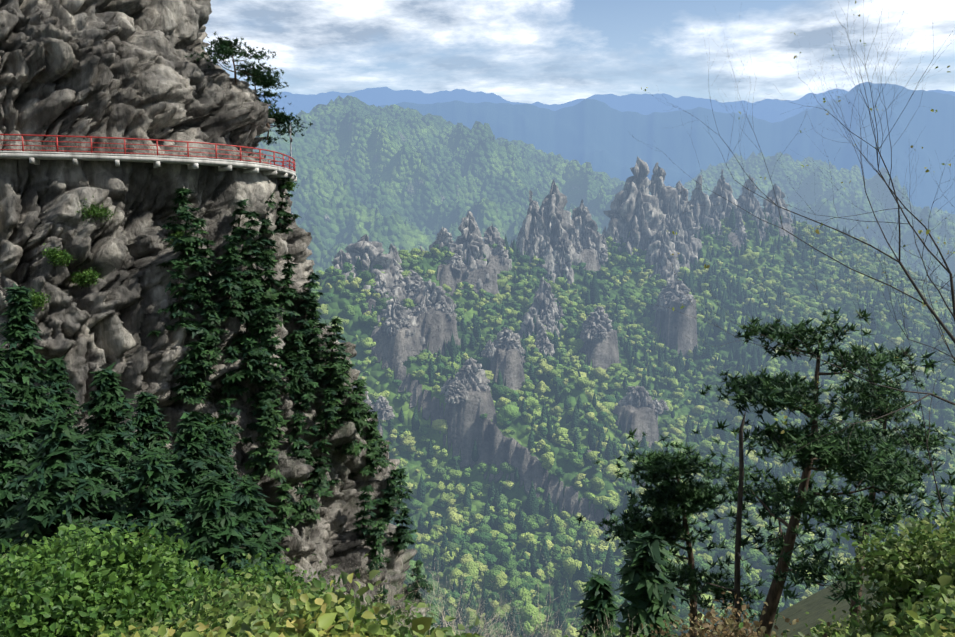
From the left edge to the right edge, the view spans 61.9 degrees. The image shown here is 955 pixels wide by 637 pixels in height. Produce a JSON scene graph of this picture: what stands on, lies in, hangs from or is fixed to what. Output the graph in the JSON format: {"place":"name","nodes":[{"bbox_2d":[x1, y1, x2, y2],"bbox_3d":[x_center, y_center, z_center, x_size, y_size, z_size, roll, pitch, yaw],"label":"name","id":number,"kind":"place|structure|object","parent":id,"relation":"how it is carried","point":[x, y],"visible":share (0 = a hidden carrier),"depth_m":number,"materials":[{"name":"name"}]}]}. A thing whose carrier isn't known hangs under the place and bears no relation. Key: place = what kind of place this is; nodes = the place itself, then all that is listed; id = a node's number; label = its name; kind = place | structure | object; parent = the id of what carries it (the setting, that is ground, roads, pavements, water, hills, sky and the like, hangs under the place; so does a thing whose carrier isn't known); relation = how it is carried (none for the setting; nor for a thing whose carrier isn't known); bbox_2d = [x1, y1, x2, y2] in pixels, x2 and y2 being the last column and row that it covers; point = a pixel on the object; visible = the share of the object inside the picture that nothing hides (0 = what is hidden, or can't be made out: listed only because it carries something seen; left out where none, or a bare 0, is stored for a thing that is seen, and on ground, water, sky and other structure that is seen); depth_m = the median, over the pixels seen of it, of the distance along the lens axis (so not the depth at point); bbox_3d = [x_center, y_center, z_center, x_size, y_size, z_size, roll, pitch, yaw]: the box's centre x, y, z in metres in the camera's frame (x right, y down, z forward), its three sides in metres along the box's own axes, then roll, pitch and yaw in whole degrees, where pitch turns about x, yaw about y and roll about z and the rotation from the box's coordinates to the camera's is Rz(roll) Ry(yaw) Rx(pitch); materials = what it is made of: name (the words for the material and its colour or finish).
{"place":"outdoors","nodes":[
{"label":"outdoors","id":0,"kind":"place"},
{"bbox_2d":[0,0,429,636],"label":"cliff rock","id":1,"kind":"object","parent":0,"point":[100,72],"visible":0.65,"depth_m":54.55,"materials":[{"name":"grey stone"}]},
{"bbox_2d":[38,243,74,266],"bbox_3d":[-26.092,-3.860,49.680,1.741,1.682,1.813,4,7,33],"label":"shrub","id":2,"kind":"object","parent":1,"relation":"on","point":[61,257],"visible":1,"depth_m":49.40,"materials":[{"name":"green plant"}]},
{"bbox_2d":[68,267,103,288],"bbox_3d":[-25.594,-2.591,52.018,2.341,1.559,2.336,0,6,-1],"label":"shrub","id":3,"kind":"object","parent":1,"relation":"on","point":[84,277],"visible":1,"depth_m":51.53,"materials":[{"name":"green plant"}]},
{"bbox_2d":[77,196,115,223],"bbox_3d":[-24.717,-6.993,51.401,1.970,1.874,2.689,1,6,10],"label":"shrub","id":4,"kind":"object","parent":1,"relation":"on","point":[102,212],"visible":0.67,"depth_m":50.92,"materials":[{"name":"green plant"}]},
{"bbox_2d":[0,134,296,181],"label":"walkway","id":5,"kind":"structure","parent":1,"relation":"attached to","point":[277,171],"depth_m":53.34,"materials":[{"name":"red metal"}]},
{"bbox_2d":[147,262,208,337],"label":"conifer wood","id":6,"kind":"object","parent":1,"relation":"on","point":[177,307],"visible":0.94,"depth_m":52.05,"materials":[{"name":"green plant"}]},
{"bbox_2d":[160,188,199,237],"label":"conifer wood","id":7,"kind":"object","parent":1,"relation":"on","point":[180,200],"visible":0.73,"depth_m":55.15,"materials":[{"name":"green plant"}]},
{"bbox_2d":[157,211,207,268],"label":"conifer wood","id":8,"kind":"object","parent":1,"relation":"on","point":[185,239],"visible":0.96,"depth_m":52.24,"materials":[{"name":"green plant"}]},
{"bbox_2d":[167,357,206,404],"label":"conifer wood","id":9,"kind":"object","parent":1,"relation":"on","point":[184,389],"visible":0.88,"depth_m":52.28,"materials":[{"name":"green plant"}]},
{"bbox_2d":[181,218,215,266],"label":"conifer wood","id":10,"kind":"object","parent":1,"relation":"on","point":[198,243],"visible":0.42,"depth_m":53.39,"materials":[{"name":"green plant"}]},
{"bbox_2d":[175,340,223,403],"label":"conifer wood","id":11,"kind":"object","parent":1,"relation":"on","point":[202,389],"visible":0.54,"depth_m":53.04,"materials":[{"name":"green plant"}]},
{"bbox_2d":[184,341,216,384],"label":"conifer wood","id":12,"kind":"object","parent":1,"relation":"on","point":[196,372],"visible":0.9,"depth_m":52.17,"materials":[{"name":"green plant"}]},
{"bbox_2d":[181,241,221,295],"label":"conifer wood","id":13,"kind":"object","parent":1,"relation":"on","point":[207,251],"visible":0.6,"depth_m":53.44,"materials":[{"name":"green plant"}]},
{"bbox_2d":[186,256,224,324],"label":"conifer wood","id":14,"kind":"object","parent":1,"relation":"on","point":[199,289],"visible":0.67,"depth_m":53.12,"materials":[{"name":"green plant"}]},
{"bbox_2d":[185,300,228,359],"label":"conifer wood","id":15,"kind":"object","parent":1,"relation":"on","point":[212,337],"visible":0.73,"depth_m":53.19,"materials":[{"name":"green plant"}]},
{"bbox_2d":[197,234,248,299],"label":"conifer wood","id":16,"kind":"object","parent":1,"relation":"on","point":[221,276],"visible":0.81,"depth_m":53.42,"materials":[{"name":"green plant"}]},
{"bbox_2d":[215,248,252,321],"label":"conifer wood","id":17,"kind":"object","parent":1,"relation":"on","point":[229,303],"visible":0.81,"depth_m":53.93,"materials":[{"name":"green plant"}]},
{"bbox_2d":[185,32,283,84],"bbox_3d":[-18.753,-19.969,61.271,5.459,3.911,8.133,4,7,32],"label":"pine tree","id":18,"kind":"object","parent":1,"relation":"on","point":[227,49],"visible":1,"depth_m":61.40,"materials":[{"name":"green plant"}]},
{"bbox_2d":[216,398,252,447],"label":"conifer wood","id":19,"kind":"object","parent":1,"relation":"on","point":[232,429],"visible":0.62,"depth_m":53.12,"materials":[{"name":"green plant"}]},
{"bbox_2d":[217,345,253,397],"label":"conifer wood","id":20,"kind":"object","parent":1,"relation":"on","point":[234,387],"visible":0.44,"depth_m":54.57,"materials":[{"name":"green plant"}]},
{"bbox_2d":[226,199,252,240],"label":"conifer wood","id":21,"kind":"object","parent":1,"relation":"on","point":[240,212],"visible":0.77,"depth_m":57.33,"materials":[{"name":"green plant"}]},
{"bbox_2d":[223,336,264,383],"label":"conifer wood","id":22,"kind":"object","parent":1,"relation":"on","point":[241,372],"visible":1,"depth_m":53.37,"materials":[{"name":"green plant"}]},
{"bbox_2d":[225,289,263,355],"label":"conifer wood","id":23,"kind":"object","parent":1,"relation":"on","point":[253,300],"visible":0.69,"depth_m":55.54,"materials":[{"name":"green plant"}]},
{"bbox_2d":[217,211,299,319],"bbox_3d":[-16.244,-3.758,56.448,6.190,7.707,4.314,-4,7,-34],"label":"conifer wood","id":24,"kind":"object","parent":1,"relation":"on","point":[249,271],"visible":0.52,"depth_m":56.70,"materials":[{"name":"green plant"}]},
{"bbox_2d":[228,64,288,127],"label":"pine tree","id":25,"kind":"object","parent":1,"relation":"on","point":[266,94],"visible":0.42,"depth_m":65.10,"materials":[{"name":"green plant"}]},
{"bbox_2d":[240,416,286,483],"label":"conifer wood","id":26,"kind":"object","parent":1,"relation":"on","point":[261,460],"visible":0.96,"depth_m":53.91,"materials":[{"name":"green plant"}]},
{"bbox_2d":[245,306,281,384],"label":"conifer wood","id":27,"kind":"object","parent":1,"relation":"on","point":[259,350],"visible":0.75,"depth_m":54.98,"materials":[{"name":"green plant"}]},
{"bbox_2d":[246,355,283,429],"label":"conifer wood","id":28,"kind":"object","parent":1,"relation":"on","point":[263,407],"visible":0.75,"depth_m":54.93,"materials":[{"name":"green plant"}]},
{"bbox_2d":[257,193,279,251],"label":"conifer wood","id":29,"kind":"object","parent":1,"relation":"on","point":[263,239],"visible":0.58,"depth_m":62.39,"materials":[{"name":"green plant"}]},
{"bbox_2d":[246,249,293,300],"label":"conifer wood","id":30,"kind":"object","parent":1,"relation":"on","point":[271,292],"visible":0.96,"depth_m":57.58,"materials":[{"name":"green plant"}]},
{"bbox_2d":[245,336,300,404],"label":"conifer wood","id":31,"kind":"object","parent":1,"relation":"on","point":[274,341],"visible":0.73,"depth_m":55.90,"materials":[{"name":"green plant"}]},
{"bbox_2d":[261,411,290,448],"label":"conifer wood","id":32,"kind":"object","parent":1,"relation":"on","point":[275,416],"visible":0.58,"depth_m":55.27,"materials":[{"name":"green plant"}]},
{"bbox_2d":[267,483,299,542],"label":"conifer wood","id":33,"kind":"object","parent":1,"relation":"on","point":[284,507],"visible":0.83,"depth_m":55.34,"materials":[{"name":"green plant"}]},
{"bbox_2d":[257,107,312,144],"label":"pine tree","id":34,"kind":"object","parent":1,"relation":"on","point":[283,119],"visible":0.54,"depth_m":69.48,"materials":[{"name":"green plant"}]},
{"bbox_2d":[275,267,297,306],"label":"conifer wood","id":35,"kind":"object","parent":1,"relation":"on","point":[283,299],"visible":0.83,"depth_m":58.78,"materials":[{"name":"green plant"}]},
{"bbox_2d":[274,175,301,234],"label":"conifer wood","id":36,"kind":"object","parent":1,"relation":"on","point":[281,213],"visible":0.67,"depth_m":66.15,"materials":[{"name":"green plant"}]},
{"bbox_2d":[281,253,308,324],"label":"conifer wood","id":37,"kind":"object","parent":1,"relation":"on","point":[290,266],"visible":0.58,"depth_m":61.52,"materials":[{"name":"green plant"}]},
{"bbox_2d":[282,412,317,464],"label":"conifer wood","id":38,"kind":"object","parent":1,"relation":"on","point":[297,442],"visible":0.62,"depth_m":57.29,"materials":[{"name":"green plant"}]},
{"bbox_2d":[282,330,318,394],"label":"conifer wood","id":39,"kind":"object","parent":1,"relation":"on","point":[297,342],"visible":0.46,"depth_m":60.45,"materials":[{"name":"green plant"}]},
{"bbox_2d":[288,357,316,413],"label":"conifer wood","id":40,"kind":"object","parent":1,"relation":"on","point":[306,398],"visible":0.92,"depth_m":59.24,"materials":[{"name":"green plant"}]},
{"bbox_2d":[289,460,320,525],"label":"conifer wood","id":41,"kind":"object","parent":1,"relation":"on","point":[303,512],"visible":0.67,"depth_m":57.00,"materials":[{"name":"green plant"}]},
{"bbox_2d":[294,273,324,314],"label":"conifer wood","id":42,"kind":"object","parent":1,"relation":"on","point":[310,285],"visible":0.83,"depth_m":61.38,"materials":[{"name":"green plant"}]},
{"bbox_2d":[285,296,337,368],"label":"conifer wood","id":43,"kind":"object","parent":1,"relation":"on","point":[317,355],"visible":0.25,"depth_m":62.93,"materials":[{"name":"green plant"}]},
{"bbox_2d":[301,301,331,352],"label":"conifer wood","id":44,"kind":"object","parent":1,"relation":"on","point":[315,341],"visible":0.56,"depth_m":62.79,"materials":[{"name":"green plant"}]},
{"bbox_2d":[309,441,342,498],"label":"conifer wood","id":45,"kind":"object","parent":1,"relation":"on","point":[319,482],"visible":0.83,"depth_m":61.54,"materials":[{"name":"green plant"}]},
{"bbox_2d":[308,388,344,449],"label":"conifer wood","id":46,"kind":"object","parent":1,"relation":"on","point":[328,399],"visible":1,"depth_m":59.35,"materials":[{"name":"green plant"}]},
{"bbox_2d":[310,316,362,400],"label":"conifer wood","id":47,"kind":"object","parent":1,"relation":"on","point":[334,368],"visible":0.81,"depth_m":61.36,"materials":[{"name":"green plant"}]},
{"bbox_2d":[312,375,374,428],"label":"conifer wood","id":48,"kind":"object","parent":1,"relation":"on","point":[341,398],"visible":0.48,"depth_m":61.83,"materials":[{"name":"green plant"}]},
{"bbox_2d":[328,379,382,456],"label":"conifer wood","id":49,"kind":"object","parent":1,"relation":"on","point":[354,448],"visible":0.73,"depth_m":62.88,"materials":[{"name":"green plant"}]},
{"bbox_2d":[350,485,377,545],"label":"conifer wood","id":50,"kind":"object","parent":1,"relation":"on","point":[365,512],"visible":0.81,"depth_m":62.79,"materials":[{"name":"green plant"}]},
{"bbox_2d":[349,411,394,477],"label":"conifer wood","id":51,"kind":"object","parent":1,"relation":"on","point":[373,461],"visible":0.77,"depth_m":67.22,"materials":[{"name":"green plant"}]},
{"bbox_2d":[354,520,389,578],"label":"conifer wood","id":52,"kind":"object","parent":1,"relation":"on","point":[377,537],"visible":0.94,"depth_m":63.10,"materials":[{"name":"green plant"}]},
{"bbox_2d":[370,468,407,525],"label":"conifer wood","id":53,"kind":"object","parent":1,"relation":"on","point":[385,503],"visible":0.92,"depth_m":68.93,"materials":[{"name":"green plant"}]},
{"bbox_2d":[385,507,417,553],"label":"conifer wood","id":54,"kind":"object","parent":1,"relation":"on","point":[401,536],"visible":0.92,"depth_m":73.02,"materials":[{"name":"green plant"}]},
{"bbox_2d":[404,560,435,603],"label":"conifer wood","id":55,"kind":"object","parent":1,"relation":"on","point":[415,585],"visible":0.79,"depth_m":79.64,"materials":[{"name":"green plant"}]},
{"bbox_2d":[176,537,945,636],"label":"slope","id":56,"kind":"structure","parent":0,"point":[816,605],"depth_m":69.33,"materials":[{"name":"green plant"}]},
{"bbox_2d":[0,344,37,555],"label":"conifer wood","id":57,"kind":"object","parent":56,"relation":"on","point":[12,463],"visible":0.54,"depth_m":23.07,"materials":[{"name":"green plant"}]},
{"bbox_2d":[0,282,60,495],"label":"conifer wood","id":58,"kind":"object","parent":56,"relation":"on","point":[22,358],"visible":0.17,"depth_m":25.59,"materials":[{"name":"green plant"}]},
{"bbox_2d":[38,355,85,457],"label":"conifer wood","id":59,"kind":"object","parent":56,"relation":"on","point":[56,368],"visible":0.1,"depth_m":29.69,"materials":[{"name":"green plant"}]},
{"bbox_2d":[0,410,126,565],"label":"conifer wood","id":60,"kind":"object","parent":56,"relation":"on","point":[60,482],"visible":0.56,"depth_m":19.09,"materials":[{"name":"green plant"}]},
{"bbox_2d":[4,510,184,619],"bbox_3d":[-5.422,3.829,10.641,2.992,2.465,3.290,0,6,-1],"label":"bush","id":61,"kind":"object","parent":56,"relation":"on","point":[74,536],"depth_m":10.57,"materials":[{"name":"green plant"}]},
{"bbox_2d":[76,429,138,543],"bbox_3d":[-10.157,5.171,21.453,3.167,4.497,3.068,5,8,41],"label":"conifer wood","id":62,"kind":"object","parent":56,"relation":"on","point":[97,444],"visible":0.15,"depth_m":21.17,"materials":[{"name":"green plant"}]},
{"bbox_2d":[68,362,147,506],"bbox_3d":[-11.611,4.983,25.411,4.407,7.219,4.731,0,6,-1],"label":"conifer wood","id":63,"kind":"object","parent":56,"relation":"on","point":[107,405],"visible":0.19,"depth_m":24.89,"materials":[{"name":"green plant"}]},
{"bbox_2d":[0,513,231,636],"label":"bush","id":64,"kind":"object","parent":56,"relation":"on","point":[85,591],"visible":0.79,"depth_m":7.22,"materials":[{"name":"green plant"}]},
{"bbox_2d":[108,446,194,566],"bbox_3d":[-8.486,5.249,20.574,3.388,3.736,3.364,4,7,36],"label":"conifer wood","id":65,"kind":"object","parent":56,"relation":"on","point":[156,488],"visible":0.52,"depth_m":20.23,"materials":[{"name":"green plant"}]},
{"bbox_2d":[128,391,177,462],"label":"conifer wood","id":66,"kind":"object","parent":56,"relation":"on","point":[147,421],"visible":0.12,"depth_m":27.95,"materials":[{"name":"green plant"}]},
{"bbox_2d":[165,409,232,527],"bbox_3d":[-8.610,5.452,24.591,3.603,5.305,4.152,-5,8,-42],"label":"conifer wood","id":67,"kind":"object","parent":56,"relation":"on","point":[191,462],"visible":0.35,"depth_m":24.04,"materials":[{"name":"green plant"}]},
{"bbox_2d":[112,523,291,619],"bbox_3d":[-3.176,3.905,8.727,3.760,2.722,3.710,0,6,-1],"label":"bush","id":68,"kind":"object","parent":56,"relation":"on","point":[216,577],"visible":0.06,"depth_m":8.82,"materials":[{"name":"green plant"}]},
{"bbox_2d":[93,560,322,636],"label":"bush","id":69,"kind":"object","parent":56,"relation":"on","point":[210,617],"visible":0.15,"depth_m":6.45,"materials":[{"name":"green plant"}]},
{"bbox_2d":[91,607,351,636],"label":"bush","id":70,"kind":"object","parent":56,"relation":"on","point":[162,631],"visible":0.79,"depth_m":4.75,"materials":[{"name":"green plant"}]},
{"bbox_2d":[173,475,270,586],"bbox_3d":[-6.422,5.683,19.602,3.228,3.741,3.258,0,6,-1],"label":"conifer wood","id":71,"kind":"object","parent":56,"relation":"on","point":[213,512],"visible":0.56,"depth_m":19.26,"materials":[{"name":"green plant"}]},
{"bbox_2d":[204,423,242,504],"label":"conifer wood","id":72,"kind":"object","parent":56,"relation":"on","point":[217,437],"visible":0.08,"depth_m":29.09,"materials":[{"name":"green plant"}]},
{"bbox_2d":[230,481,290,578],"bbox_3d":[-6.819,6.607,23.625,2.400,3.698,2.646,1,6,14],"label":"conifer wood","id":73,"kind":"object","parent":56,"relation":"on","point":[247,497],"visible":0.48,"depth_m":23.31,"materials":[{"name":"green plant"}]},
{"bbox_2d":[182,554,368,619],"bbox_3d":[-1.678,4.044,7.370,2.929,3.117,2.713,0,6,-1],"label":"bush","id":74,"kind":"object","parent":56,"relation":"on","point":[296,594],"visible":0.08,"depth_m":7.85,"materials":[{"name":"green plant"}]},
{"bbox_2d":[233,548,382,623],"bbox_3d":[-2.756,4.487,9.894,3.006,2.946,3.637,0,6,-1],"label":"bush","id":75,"kind":"object","parent":56,"relation":"on","point":[286,584],"visible":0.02,"depth_m":10.23,"materials":[{"name":"green plant"}]},
{"bbox_2d":[218,573,471,636],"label":"bush","id":76,"kind":"object","parent":56,"relation":"on","point":[325,619],"visible":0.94,"depth_m":4.56,"materials":[{"name":"green plant"}]},
{"bbox_2d":[192,553,521,636],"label":"bush","id":77,"kind":"object","parent":56,"relation":"on","point":[391,626],"visible":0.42,"depth_m":5.04,"materials":[{"name":"green plant"}]},
{"bbox_2d":[326,549,602,636],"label":"shrub","id":78,"kind":"object","parent":56,"relation":"on","point":[452,607],"visible":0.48,"depth_m":7.66,"materials":[{"name":"green plant"}]},
{"bbox_2d":[323,557,613,636],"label":"shrub","id":79,"kind":"object","parent":56,"relation":"on","point":[483,610],"visible":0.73,"depth_m":8.45,"materials":[{"name":"green plant"}]},
{"bbox_2d":[575,573,620,636],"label":"small conifer wood","id":80,"kind":"object","parent":56,"relation":"on","point":[599,604],"visible":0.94,"depth_m":18.28,"materials":[{"name":"green plant"}]},
{"bbox_2d":[608,531,686,636],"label":"small conifer wood","id":81,"kind":"object","parent":56,"relation":"on","point":[648,589],"visible":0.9,"depth_m":13.82,"materials":[{"name":"green plant"}]},
{"bbox_2d":[575,429,782,636],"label":"pine tree","id":82,"kind":"object","parent":56,"relation":"on","point":[673,502],"visible":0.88,"depth_m":25.72,"materials":[{"name":"green plant"}]},
{"bbox_2d":[691,412,750,634],"bbox_3d":[6.513,6.904,20.301,1.307,9.098,1.634,-6,8,-43],"label":"dead trunk snag wood","id":83,"kind":"object","parent":56,"relation":"on","point":[736,590],"visible":0.9,"depth_m":20.39,"materials":[{"name":"wood"}]},
{"bbox_2d":[642,591,849,636],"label":"brown bush","id":84,"kind":"object","parent":56,"relation":"on","point":[724,628],"visible":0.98,"depth_m":9.58,"materials":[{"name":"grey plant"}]},
{"bbox_2d":[616,0,954,474],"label":"bare tree","id":85,"kind":"object","parent":56,"relation":"on","point":[925,302],"visible":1,"depth_m":8.90,"materials":[{"name":"grey plant"}]},
{"bbox_2d":[676,307,954,635],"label":"pine tree","id":86,"kind":"object","parent":56,"relation":"on","point":[777,392],"visible":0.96,"depth_m":20.93,"materials":[{"name":"green plant"}]},
{"bbox_2d":[783,607,876,636],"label":"shrub","id":87,"kind":"object","parent":56,"relation":"on","point":[823,625],"visible":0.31,"depth_m":9.38,"materials":[{"name":"green plant"}]},
{"bbox_2d":[761,358,954,623],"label":"pine tree","id":88,"kind":"object","parent":56,"relation":"on","point":[870,404],"visible":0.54,"depth_m":32.63,"materials":[{"name":"green plant"}]},
{"bbox_2d":[799,217,954,521],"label":"bare tree","id":89,"kind":"object","parent":56,"relation":"on","point":[913,375],"visible":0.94,"depth_m":14.16,"materials":[{"name":"grey plant"}]},
{"bbox_2d":[832,508,954,636],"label":"shrub","id":90,"kind":"object","parent":56,"relation":"on","point":[899,566],"visible":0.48,"depth_m":8.04,"materials":[{"name":"green plant"}]},
{"bbox_2d":[836,614,951,636],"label":"shrub","id":91,"kind":"object","parent":56,"relation":"on","point":[918,631],"visible":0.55,"depth_m":5.06,"materials":[{"name":"green plant"}]},
{"bbox_2d":[871,570,954,636],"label":"shrub","id":92,"kind":"object","parent":56,"relation":"on","point":[943,603],"visible":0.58,"depth_m":5.52,"materials":[{"name":"green plant"}]},
{"bbox_2d":[889,610,954,636],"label":"shrub","id":93,"kind":"object","parent":56,"relation":"on","point":[934,630],"visible":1,"depth_m":4.63,"materials":[{"name":"green plant"}]},
{"bbox_2d":[936,515,954,585],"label":"shrub","id":94,"kind":"object","parent":56,"relation":"on","point":[945,564],"visible":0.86,"depth_m":7.15,"materials":[{"name":"green plant"}]},
{"bbox_2d":[203,0,954,104],"label":"sky","id":95,"kind":"structure","parent":0,"point":[549,52],"materials":[{"name":"white"}]},
{"bbox_2d":[253,95,954,291],"bbox_3d":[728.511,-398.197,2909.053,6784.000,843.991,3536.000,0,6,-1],"label":"hills","id":96,"kind":"structure","parent":0,"point":[399,177],"depth_m":2739.32,"materials":[{"name":"green plant"}]},
{"bbox_2d":[257,87,954,122],"bbox_3d":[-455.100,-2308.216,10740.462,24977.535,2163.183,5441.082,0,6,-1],"label":"distant mountain ridge","id":97,"kind":"structure","parent":0,"point":[771,110],"depth_m":11480.61,"materials":[{"name":"blue"}]},
{"bbox_2d":[310,206,954,636],"bbox_3d":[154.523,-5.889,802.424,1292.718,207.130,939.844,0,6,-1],"label":"forest ridge","id":98,"kind":"structure","parent":0,"point":[596,556],"depth_m":566.27,"materials":[{"name":"green plant"}]},
{"bbox_2d":[314,221,954,636],"bbox_3d":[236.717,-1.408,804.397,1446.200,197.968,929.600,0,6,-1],"label":"ridge terrain","id":99,"kind":"structure","parent":0,"point":[496,447],"depth_m":553.32,"materials":[{"name":"grey stone"}]},
{"bbox_2d":[322,156,794,420],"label":"ridge rock","id":100,"kind":"object","parent":99,"relation":"on","point":[552,232],"visible":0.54,"depth_m":722.12,"materials":[{"name":"grey stone"}]},
{"bbox_2d":[376,82,954,213],"bbox_3d":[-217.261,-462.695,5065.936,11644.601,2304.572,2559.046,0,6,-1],"label":"distant mountain ridge","id":101,"kind":"structure","parent":0,"point":[597,134],"depth_m":5305.31,"materials":[{"name":"blue"}]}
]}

